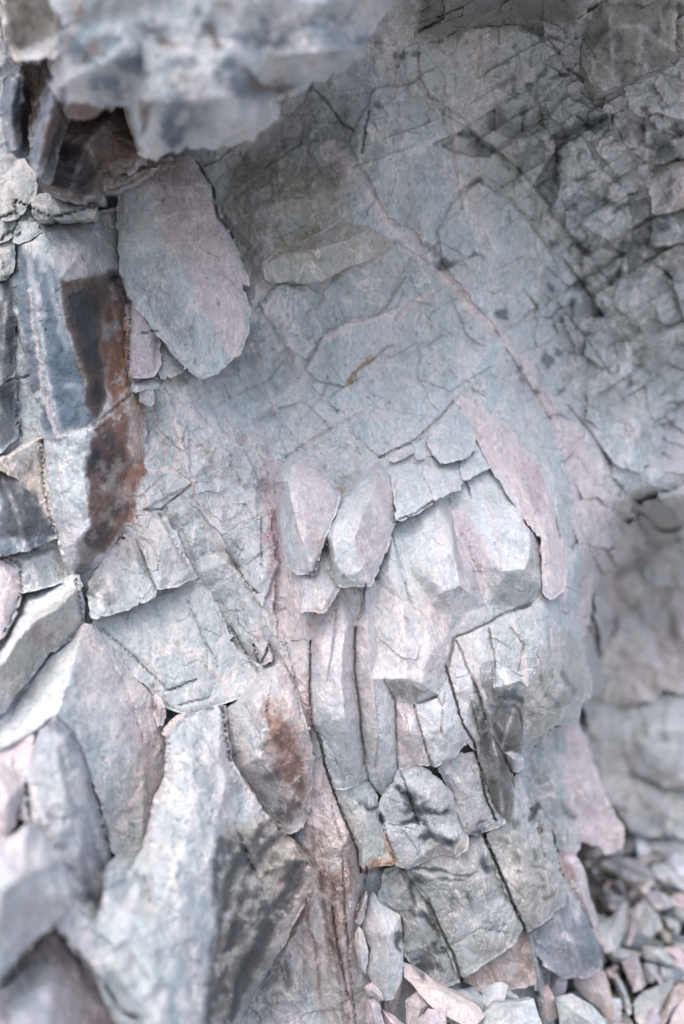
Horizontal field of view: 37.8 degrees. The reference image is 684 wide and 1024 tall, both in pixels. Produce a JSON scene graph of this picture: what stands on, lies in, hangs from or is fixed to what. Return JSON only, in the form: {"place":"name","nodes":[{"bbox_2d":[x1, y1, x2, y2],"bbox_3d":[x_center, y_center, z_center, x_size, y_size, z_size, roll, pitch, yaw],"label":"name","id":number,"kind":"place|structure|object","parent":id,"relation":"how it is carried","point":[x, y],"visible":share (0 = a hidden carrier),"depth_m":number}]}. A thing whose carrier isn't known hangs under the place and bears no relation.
{"place":"outdoors","nodes":[
{"label":"outdoors","id":0,"kind":"place"},
{"bbox_2d":[0,0,683,1023],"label":"cliff face","id":1,"kind":"object","parent":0,"point":[482,166],"visible":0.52,"depth_m":0.99},
{"bbox_2d":[0,68,32,158],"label":"splinter","id":2,"kind":"object","parent":1,"relation":"attached to","point":[15,106],"visible":1,"depth_m":0.80},
{"bbox_2d":[0,734,35,840],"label":"buttress rock","id":3,"kind":"object","parent":1,"relation":"attached to","point":[14,762],"visible":0.73,"depth_m":0.72},
{"bbox_2d":[0,158,39,222],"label":"cracked block","id":4,"kind":"structure","parent":1,"relation":"attached to","point":[21,186],"depth_m":0.95},
{"bbox_2d":[12,216,42,244],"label":"cracked block","id":5,"kind":"structure","parent":1,"relation":"attached to","point":[30,230],"depth_m":0.94},
{"bbox_2d":[0,436,56,533],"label":"wedge block","id":6,"kind":"structure","parent":1,"relation":"attached to","point":[24,462],"depth_m":0.89},
{"bbox_2d":[0,380,20,453],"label":"streaked block","id":7,"kind":"structure","parent":6,"relation":"on","point":[10,431],"depth_m":0.90},
{"bbox_2d":[0,292,16,386],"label":"streaked block","id":8,"kind":"structure","parent":7,"relation":"on","point":[8,326],"depth_m":0.91},
{"bbox_2d":[0,239,16,281],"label":"cracked block","id":9,"kind":"structure","parent":8,"relation":"on","point":[8,253],"depth_m":0.93},
{"bbox_2d":[0,221,12,243],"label":"cracked block","id":10,"kind":"structure","parent":9,"relation":"on","point":[6,235],"depth_m":0.94},
{"bbox_2d":[0,472,57,556],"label":"wedge block","id":11,"kind":"structure","parent":1,"relation":"attached to","point":[26,524],"depth_m":0.87},
{"bbox_2d":[0,0,62,60],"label":"ledge block","id":12,"kind":"structure","parent":1,"relation":"on","point":[29,29],"depth_m":0.75},
{"bbox_2d":[0,819,74,975],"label":"buttress rock","id":13,"kind":"object","parent":1,"relation":"attached to","point":[37,894],"visible":0.91,"depth_m":0.65},
{"bbox_2d":[29,89,71,184],"bbox_3d":[-0.231,-0.296,0.794,0.026,0.087,0.081,0,0,-10],"label":"splinter","id":14,"kind":"object","parent":1,"relation":"attached to","point":[52,127],"visible":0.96,"depth_m":0.77},
{"bbox_2d":[0,925,116,1023],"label":"buttress rock","id":15,"kind":"object","parent":1,"relation":"attached to","point":[54,982],"visible":0.69,"depth_m":0.70},
{"bbox_2d":[30,193,98,225],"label":"ledge block","id":16,"kind":"structure","parent":1,"relation":"attached to","point":[48,209],"depth_m":0.91},
{"bbox_2d":[16,717,114,908],"bbox_3d":[-0.218,0.242,0.797,0.064,0.168,0.206,0,0,-9],"label":"buttress rock","id":17,"kind":"object","parent":1,"relation":"attached to","point":[60,805],"visible":0.77,"depth_m":0.73},
{"bbox_2d":[16,208,148,575],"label":"stained column","id":18,"kind":"structure","parent":1,"relation":"attached to","point":[89,410],"depth_m":0.90},
{"bbox_2d":[37,106,147,208],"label":"dark block","id":19,"kind":"structure","parent":18,"relation":"on","point":[94,152],"depth_m":0.84},
{"bbox_2d":[0,623,165,855],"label":"white wedge","id":20,"kind":"object","parent":1,"relation":"attached to","point":[91,690],"visible":0.69,"depth_m":0.83},
{"bbox_2d":[0,574,86,714],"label":"white wedge","id":21,"kind":"object","parent":20,"relation":"on","point":[48,620],"visible":0.79,"depth_m":0.84},
{"bbox_2d":[0,561,23,638],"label":"wedge block","id":22,"kind":"structure","parent":21,"relation":"on","point":[11,598],"depth_m":0.85},
{"bbox_2d":[3,547,67,592],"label":"wedge block","id":23,"kind":"structure","parent":21,"relation":"on","point":[36,569],"depth_m":0.87},
{"bbox_2d":[153,693,166,726],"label":"wedged stone","id":24,"kind":"object","parent":20,"relation":"on","point":[160,712],"visible":1,"depth_m":0.88},
{"bbox_2d":[103,159,159,197],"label":"ledge block","id":25,"kind":"structure","parent":1,"relation":"attached to","point":[115,186],"depth_m":0.92},
{"bbox_2d":[123,303,161,378],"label":"cracked block","id":26,"kind":"structure","parent":1,"relation":"attached to","point":[142,346],"depth_m":0.93},
{"bbox_2d":[139,388,155,406],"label":"cracked block","id":27,"kind":"structure","parent":1,"relation":"on","point":[147,397],"depth_m":0.93},
{"bbox_2d":[131,376,159,392],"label":"cracked block","id":28,"kind":"structure","parent":27,"relation":"on","point":[138,385],"depth_m":0.94},
{"bbox_2d":[159,339,184,379],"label":"cracked block","id":29,"kind":"structure","parent":1,"relation":"on","point":[171,367],"depth_m":0.94},
{"bbox_2d":[93,580,262,713],"bbox_3d":[-0.151,0.124,0.935,0.151,0.122,0.086,0,0,-6],"label":"veined plate","id":30,"kind":"object","parent":1,"relation":"attached to","point":[176,650],"visible":0.95,"depth_m":0.91},
{"bbox_2d":[87,532,157,618],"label":"joint block","id":31,"kind":"structure","parent":30,"relation":"on","point":[127,584],"depth_m":0.90},
{"bbox_2d":[136,515,197,589],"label":"joint block","id":32,"kind":"structure","parent":30,"relation":"on","point":[167,559],"depth_m":0.91},
{"bbox_2d":[116,156,250,379],"bbox_3d":[-0.153,-0.238,0.977,0.137,0.231,0.120,0,0,0],"label":"rock slab","id":33,"kind":"object","parent":1,"relation":"attached to","point":[184,276],"visible":0.97,"depth_m":0.93},
{"bbox_2d":[54,704,317,1023],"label":"buttress","id":34,"kind":"structure","parent":1,"relation":"attached to","point":[208,888],"depth_m":0.78},
{"bbox_2d":[162,712,187,736],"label":"wedged stone","id":35,"kind":"object","parent":34,"relation":"on","point":[169,727],"visible":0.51,"depth_m":0.87},
{"bbox_2d":[227,661,314,833],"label":"rust block","id":36,"kind":"structure","parent":34,"relation":"on","point":[273,756],"depth_m":0.88},
{"bbox_2d":[248,631,272,664],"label":"joint block","id":37,"kind":"structure","parent":36,"relation":"on","point":[263,652],"depth_m":0.91},
{"bbox_2d":[41,0,398,160],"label":"overhanging boulder","id":38,"kind":"object","parent":1,"relation":"attached to","point":[177,76],"visible":0.98,"depth_m":0.69},
{"bbox_2d":[273,448,340,575],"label":"prow block","id":39,"kind":"structure","parent":1,"relation":"attached to","point":[307,495],"depth_m":0.90},
{"bbox_2d":[293,539,340,612],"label":"prow block","id":40,"kind":"structure","parent":1,"relation":"attached to","point":[318,591],"depth_m":0.87},
{"bbox_2d":[262,217,395,284],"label":"olive slab","id":41,"kind":"structure","parent":1,"relation":"attached to","point":[324,254],"depth_m":0.98},
{"bbox_2d":[326,461,395,587],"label":"prow block","id":42,"kind":"structure","parent":1,"relation":"attached to","point":[359,537],"depth_m":0.89},
{"bbox_2d":[335,781,395,869],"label":"joint block","id":43,"kind":"structure","parent":1,"relation":"attached to","point":[358,804],"depth_m":0.91},
{"bbox_2d":[362,891,402,1000],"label":"standing slab","id":44,"kind":"structure","parent":1,"relation":"on","point":[382,927],"depth_m":0.94},
{"bbox_2d":[307,468,592,794],"bbox_3d":[0.149,0.115,1.014,0.436,0.318,0.185,0,0,-32],"label":"rock bulge","id":45,"kind":"object","parent":1,"relation":"attached to","point":[430,629],"visible":0.99,"depth_m":0.91},
{"bbox_2d":[380,459,432,520],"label":"plate block","id":46,"kind":"structure","parent":45,"relation":"on","point":[411,495],"depth_m":0.94},
{"bbox_2d":[389,448,432,462],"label":"plate block","id":47,"kind":"structure","parent":46,"relation":"on","point":[399,454],"depth_m":0.96},
{"bbox_2d":[423,460,464,500],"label":"plate block","id":48,"kind":"structure","parent":45,"relation":"on","point":[443,480],"depth_m":0.95},
{"bbox_2d":[425,410,475,463],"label":"plate block","id":49,"kind":"structure","parent":48,"relation":"on","point":[450,437],"depth_m":0.98},
{"bbox_2d":[460,440,490,480],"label":"plate block","id":50,"kind":"structure","parent":45,"relation":"on","point":[474,463],"depth_m":0.98},
{"bbox_2d":[492,660,526,700],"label":"bulge block","id":51,"kind":"structure","parent":45,"relation":"on","point":[507,683],"depth_m":0.92},
{"bbox_2d":[457,392,567,599],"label":"flank slab","id":52,"kind":"structure","parent":45,"relation":"on","point":[517,472],"depth_m":0.99},
{"bbox_2d":[469,685,523,817],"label":"stained column","id":53,"kind":"structure","parent":1,"relation":"attached to","point":[499,727],"depth_m":0.93},
{"bbox_2d":[500,387,574,551],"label":"flank slab","id":54,"kind":"structure","parent":1,"relation":"attached to","point":[557,476],"depth_m":1.03},
{"bbox_2d":[529,725,582,853],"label":"block","id":55,"kind":"structure","parent":1,"relation":"attached to","point":[552,797],"depth_m":1.08},
{"bbox_2d":[530,889,602,978],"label":"block","id":56,"kind":"structure","parent":1,"relation":"attached to","point":[566,943],"depth_m":1.04},
{"bbox_2d":[557,849,597,931],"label":"slab","id":57,"kind":"structure","parent":1,"relation":"attached to","point":[572,870],"depth_m":1.05},
{"bbox_2d":[576,561,596,636],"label":"flank slab","id":58,"kind":"structure","parent":1,"relation":"on","point":[584,611],"depth_m":1.10},
{"bbox_2d":[558,720,624,854],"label":"slab","id":59,"kind":"structure","parent":1,"relation":"attached to","point":[601,826],"depth_m":1.16},
{"bbox_2d":[580,702,630,808],"bbox_3d":[0.383,0.344,1.483,0.097,0.202,0.250,0,0,9],"label":"boulder","id":60,"kind":"object","parent":1,"relation":"on","point":[604,733],"visible":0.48,"depth_m":1.40},
{"bbox_2d":[594,606,665,705],"bbox_3d":[0.400,0.205,1.470,0.139,0.171,0.253,0,0,10],"label":"boulder","id":61,"kind":"object","parent":60,"relation":"on","point":[632,666],"visible":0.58,"depth_m":1.40},
{"bbox_2d":[603,561,650,608],"bbox_3d":[0.398,0.088,1.481,0.113,0.130,0.268,0,0,9],"label":"boulder","id":62,"kind":"object","parent":61,"relation":"on","point":[628,586],"visible":0.32,"depth_m":1.40},
{"bbox_2d":[579,0,677,100],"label":"overhanging slab","id":63,"kind":"structure","parent":1,"relation":"attached to","point":[622,46],"depth_m":0.90},
{"bbox_2d":[599,400,663,473],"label":"joint block","id":64,"kind":"structure","parent":1,"relation":"on","point":[638,439],"depth_m":1.10},
{"bbox_2d":[618,119,644,148],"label":"joint block","id":65,"kind":"structure","parent":1,"relation":"attached to","point":[631,132],"depth_m":1.00},
{"bbox_2d":[644,87,683,122],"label":"joint block","id":66,"kind":"structure","parent":1,"relation":"on","point":[655,103],"depth_m":0.99},
{"bbox_2d":[647,209,683,249],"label":"joint block","id":67,"kind":"structure","parent":1,"relation":"attached to","point":[666,230],"depth_m":1.05},
{"bbox_2d":[648,161,683,218],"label":"joint block","id":68,"kind":"structure","parent":1,"relation":"attached to","point":[666,192],"depth_m":1.03},
{"bbox_2d":[650,135,683,165],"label":"joint block","id":69,"kind":"structure","parent":1,"relation":"attached to","point":[673,149],"depth_m":1.01},
{"bbox_2d":[555,832,683,1023],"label":"scree slope","id":70,"kind":"structure","parent":0,"point":[584,847],"depth_m":1.36},
{"bbox_2d":[366,997,384,1023],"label":"loose stone","id":71,"kind":"object","parent":70,"relation":"on","point":[373,1012],"visible":1,"depth_m":0.94},
{"bbox_2d":[364,982,383,1000],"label":"loose stone","id":72,"kind":"object","parent":71,"relation":"on","point":[372,989],"visible":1,"depth_m":0.93},
{"bbox_2d":[354,926,367,973],"bbox_3d":[0.018,0.413,0.943,0.013,0.045,0.016,0,0,0],"label":"standing slab","id":73,"kind":"object","parent":72,"relation":"on","point":[361,947],"depth_m":0.94},
{"bbox_2d":[354,891,367,924],"bbox_3d":[0.018,0.374,0.947,0.013,0.033,0.023,0,0,0],"label":"standing slab","id":74,"kind":"object","parent":73,"relation":"on","point":[360,912],"depth_m":0.94},
{"bbox_2d":[384,976,402,1013],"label":"loose stone","id":75,"kind":"object","parent":70,"relation":"on","point":[390,1006],"visible":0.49,"depth_m":0.97},
{"bbox_2d":[405,991,427,1023],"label":"loose stone","id":76,"kind":"object","parent":70,"relation":"on","point":[416,1004],"visible":1,"depth_m":0.95},
{"bbox_2d":[418,1007,446,1023],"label":"loose stone","id":77,"kind":"object","parent":70,"relation":"on","point":[433,1016],"visible":1,"depth_m":0.93},
{"bbox_2d":[403,962,484,1023],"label":"loose stone","id":78,"kind":"object","parent":70,"relation":"on","point":[458,1006],"visible":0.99,"depth_m":0.94},
{"bbox_2d":[449,983,459,987],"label":"loose stone","id":79,"kind":"object","parent":70,"relation":"on","point":[456,985],"visible":0.1,"depth_m":1.01},
{"bbox_2d":[378,865,459,986],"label":"stained block","id":80,"kind":"structure","parent":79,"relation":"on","point":[424,949],"depth_m":0.96},
{"bbox_2d":[461,985,484,1009],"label":"loose stone","id":81,"kind":"object","parent":70,"relation":"on","point":[475,994],"visible":0.74,"depth_m":1.00},
{"bbox_2d":[480,982,507,1011],"bbox_3d":[0.152,0.489,1.000,0.030,0.039,0.008,29,-10,46],"label":"stone chip","id":82,"kind":"object","parent":70,"relation":"on","point":[495,991],"visible":0.67,"depth_m":1.00},
{"bbox_2d":[463,928,536,993],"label":"red block","id":83,"kind":"structure","parent":70,"relation":"on","point":[512,967],"depth_m":1.01},
{"bbox_2d":[407,832,523,977],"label":"stained block","id":84,"kind":"structure","parent":83,"relation":"on","point":[473,912],"depth_m":0.97},
{"bbox_2d":[376,764,468,869],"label":"stained block","id":85,"kind":"structure","parent":84,"relation":"on","point":[418,815],"depth_m":0.93},
{"bbox_2d":[438,750,505,835],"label":"stained block","id":86,"kind":"structure","parent":84,"relation":"on","point":[466,785],"depth_m":0.94},
{"bbox_2d":[485,773,570,931],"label":"stained block","id":87,"kind":"structure","parent":83,"relation":"on","point":[536,888],"depth_m":0.98},
{"bbox_2d":[504,750,523,771],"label":"wedged stone","id":88,"kind":"object","parent":87,"relation":"on","point":[515,761],"visible":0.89,"depth_m":0.95},
{"bbox_2d":[537,826,561,868],"bbox_3d":[0.215,0.350,1.042,0.028,0.054,0.070,0,0,8],"label":"splinter","id":89,"kind":"object","parent":87,"relation":"on","point":[547,843],"visible":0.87,"depth_m":1.02},
{"bbox_2d":[478,997,541,1023],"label":"loose stone","id":90,"kind":"object","parent":70,"relation":"on","point":[519,1011],"visible":0.95,"depth_m":0.95},
{"bbox_2d":[524,932,554,1023],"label":"edge slab","id":91,"kind":"structure","parent":70,"relation":"on","point":[541,974],"depth_m":1.03},
{"bbox_2d":[550,972,566,997],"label":"loose stone","id":92,"kind":"object","parent":70,"relation":"on","point":[559,987],"visible":0.73,"depth_m":1.06},
{"bbox_2d":[555,994,605,1023],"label":"loose stone","id":93,"kind":"object","parent":70,"relation":"on","point":[572,1009],"visible":1,"depth_m":1.00},
{"bbox_2d":[573,971,615,1021],"bbox_3d":[0.278,0.533,1.108,0.045,0.050,0.035,0,0,0],"label":"loose stone","id":94,"kind":"object","parent":70,"relation":"on","point":[594,989],"visible":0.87,"depth_m":1.10},
{"bbox_2d":[599,998,621,1023],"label":"stone chip","id":95,"kind":"object","parent":70,"relation":"on","point":[617,1004],"visible":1,"depth_m":1.10},
{"bbox_2d":[596,901,626,953],"bbox_3d":[0.344,0.523,1.269,0.036,0.037,0.102,0,0,33],"label":"scree stone","id":96,"kind":"object","parent":70,"relation":"on","point":[612,928],"visible":0.98,"depth_m":1.25},
{"bbox_2d":[608,950,630,961],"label":"scree stone","id":97,"kind":"object","parent":70,"relation":"on","point":[620,955],"visible":1,"depth_m":1.19},
{"bbox_2d":[614,975,631,1015],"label":"scree stone","id":98,"kind":"object","parent":70,"relation":"on","point":[621,990],"visible":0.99,"depth_m":1.12},
{"bbox_2d":[569,831,683,1022],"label":"grit","id":99,"kind":"object","parent":70,"relation":"on","point":[615,963],"visible":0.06,"depth_m":1.33},
{"bbox_2d":[600,856,655,889],"bbox_3d":[0.396,0.500,1.387,0.071,0.033,0.066,0,0,0],"label":"scree stone","id":100,"kind":"object","parent":70,"relation":"on","point":[637,866],"visible":0.71,"depth_m":1.38},
{"bbox_2d":[626,905,637,945],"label":"scree stone","id":101,"kind":"object","parent":70,"relation":"on","point":[632,923],"visible":1,"depth_m":1.25},
{"bbox_2d":[622,954,645,991],"bbox_3d":[0.345,0.541,1.180,0.026,0.025,0.068,0,0,0],"label":"scree stone","id":102,"kind":"object","parent":70,"relation":"on","point":[633,969],"visible":1,"depth_m":1.17},
{"bbox_2d":[628,880,649,903],"bbox_3d":[0.398,0.509,1.337,0.037,0.013,0.057,-35,-18,-18],"label":"stone chip","id":103,"kind":"object","parent":70,"relation":"on","point":[643,886],"visible":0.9,"depth_m":1.32},
{"bbox_2d":[627,828,651,858],"bbox_3d":[0.436,0.484,1.461,0.020,0.054,0.076,-15,-14,7],"label":"stone chip","id":104,"kind":"object","parent":70,"relation":"on","point":[641,848],"visible":0.59,"depth_m":1.44},
{"bbox_2d":[616,775,683,839],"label":"boulder","id":105,"kind":"object","parent":70,"relation":"on","point":[649,808],"visible":0.61,"depth_m":1.43},
{"bbox_2d":[621,688,683,787],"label":"boulder","id":106,"kind":"object","parent":105,"relation":"on","point":[653,743],"visible":0.79,"depth_m":1.41},
{"bbox_2d":[641,585,683,693],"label":"boulder","id":107,"kind":"object","parent":106,"relation":"on","point":[662,608],"visible":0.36,"depth_m":1.43},
{"bbox_2d":[634,539,683,589],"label":"boulder","id":108,"kind":"object","parent":107,"relation":"on","point":[660,564],"visible":0.27,"depth_m":1.42},
{"bbox_2d":[637,903,662,937],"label":"scree stone","id":109,"kind":"object","parent":70,"relation":"on","point":[649,923],"visible":0.88,"depth_m":1.26},
{"bbox_2d":[643,963,657,983],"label":"scree stone","id":110,"kind":"object","parent":70,"relation":"on","point":[650,969],"visible":1,"depth_m":1.17},
{"bbox_2d":[634,979,674,1023],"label":"scree stone","id":111,"kind":"object","parent":70,"relation":"on","point":[646,1001],"visible":0.98,"depth_m":1.11},
{"bbox_2d":[640,891,671,909],"bbox_3d":[0.410,0.514,1.309,0.040,0.013,0.071,18,12,41],"label":"stone chip","id":112,"kind":"object","parent":70,"relation":"on","point":[656,901],"visible":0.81,"depth_m":1.31},
{"bbox_2d":[647,1009,667,1023],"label":"stone chip","id":113,"kind":"object","parent":70,"relation":"on","point":[653,1017],"visible":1,"depth_m":1.09},
{"bbox_2d":[642,946,673,965],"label":"scree stone","id":114,"kind":"object","parent":70,"relation":"on","point":[659,955],"visible":0.98,"depth_m":1.20},
{"bbox_2d":[645,836,683,855],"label":"scree stone","id":115,"kind":"object","parent":70,"relation":"on","point":[665,845],"visible":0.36,"depth_m":1.45},
{"bbox_2d":[659,929,671,944],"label":"scree stone","id":116,"kind":"object","parent":70,"relation":"on","point":[666,937],"visible":1,"depth_m":1.23},
{"bbox_2d":[590,863,665,921],"bbox_3d":[0.375,0.492,1.298,0.016,0.028,0.142,0,0,-25],"label":"twig","id":117,"kind":"object","parent":116,"relation":"on","point":[616,874],"visible":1,"depth_m":1.31},
{"bbox_2d":[660,868,683,892],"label":"scree stone","id":118,"kind":"object","parent":70,"relation":"on","point":[676,882],"visible":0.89,"depth_m":1.35},
{"bbox_2d":[650,862,683,893],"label":"stone chip","id":119,"kind":"object","parent":118,"relation":"on","point":[661,874],"visible":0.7,"depth_m":1.37},
{"bbox_2d":[662,984,683,1023],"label":"scree stone","id":120,"kind":"object","parent":70,"relation":"on","point":[674,998],"visible":0.82,"depth_m":1.11},
{"bbox_2d":[670,998,683,1023],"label":"scree stone","id":121,"kind":"object","parent":70,"relation":"on","point":[677,1017],"visible":1,"depth_m":1.09},
{"bbox_2d":[675,25,683,55],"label":"overhanging slab","id":122,"kind":"structure","parent":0,"point":[679,40],"depth_m":0.93},
{"label":"stone chip","id":123,"kind":"object","parent":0,"visible":0},
{"bbox_2d":[620,931,663,952],"bbox_3d":[0.371,0.533,1.232,0.072,0.014,0.026,-24,21,53],"label":"stone chip","id":124,"kind":"object","parent":123,"relation":"on","point":[639,942],"visible":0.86,"depth_m":1.23},
{"label":"stone chip","id":125,"kind":"object","parent":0,"visible":0},
{"bbox_2d":[536,984,557,1021],"bbox_3d":[0.214,0.512,1.040,0.025,0.038,0.009,-8,3,44],"label":"stone chip","id":126,"kind":"object","parent":125,"relation":"on","point":[550,1009],"visible":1,"depth_m":1.04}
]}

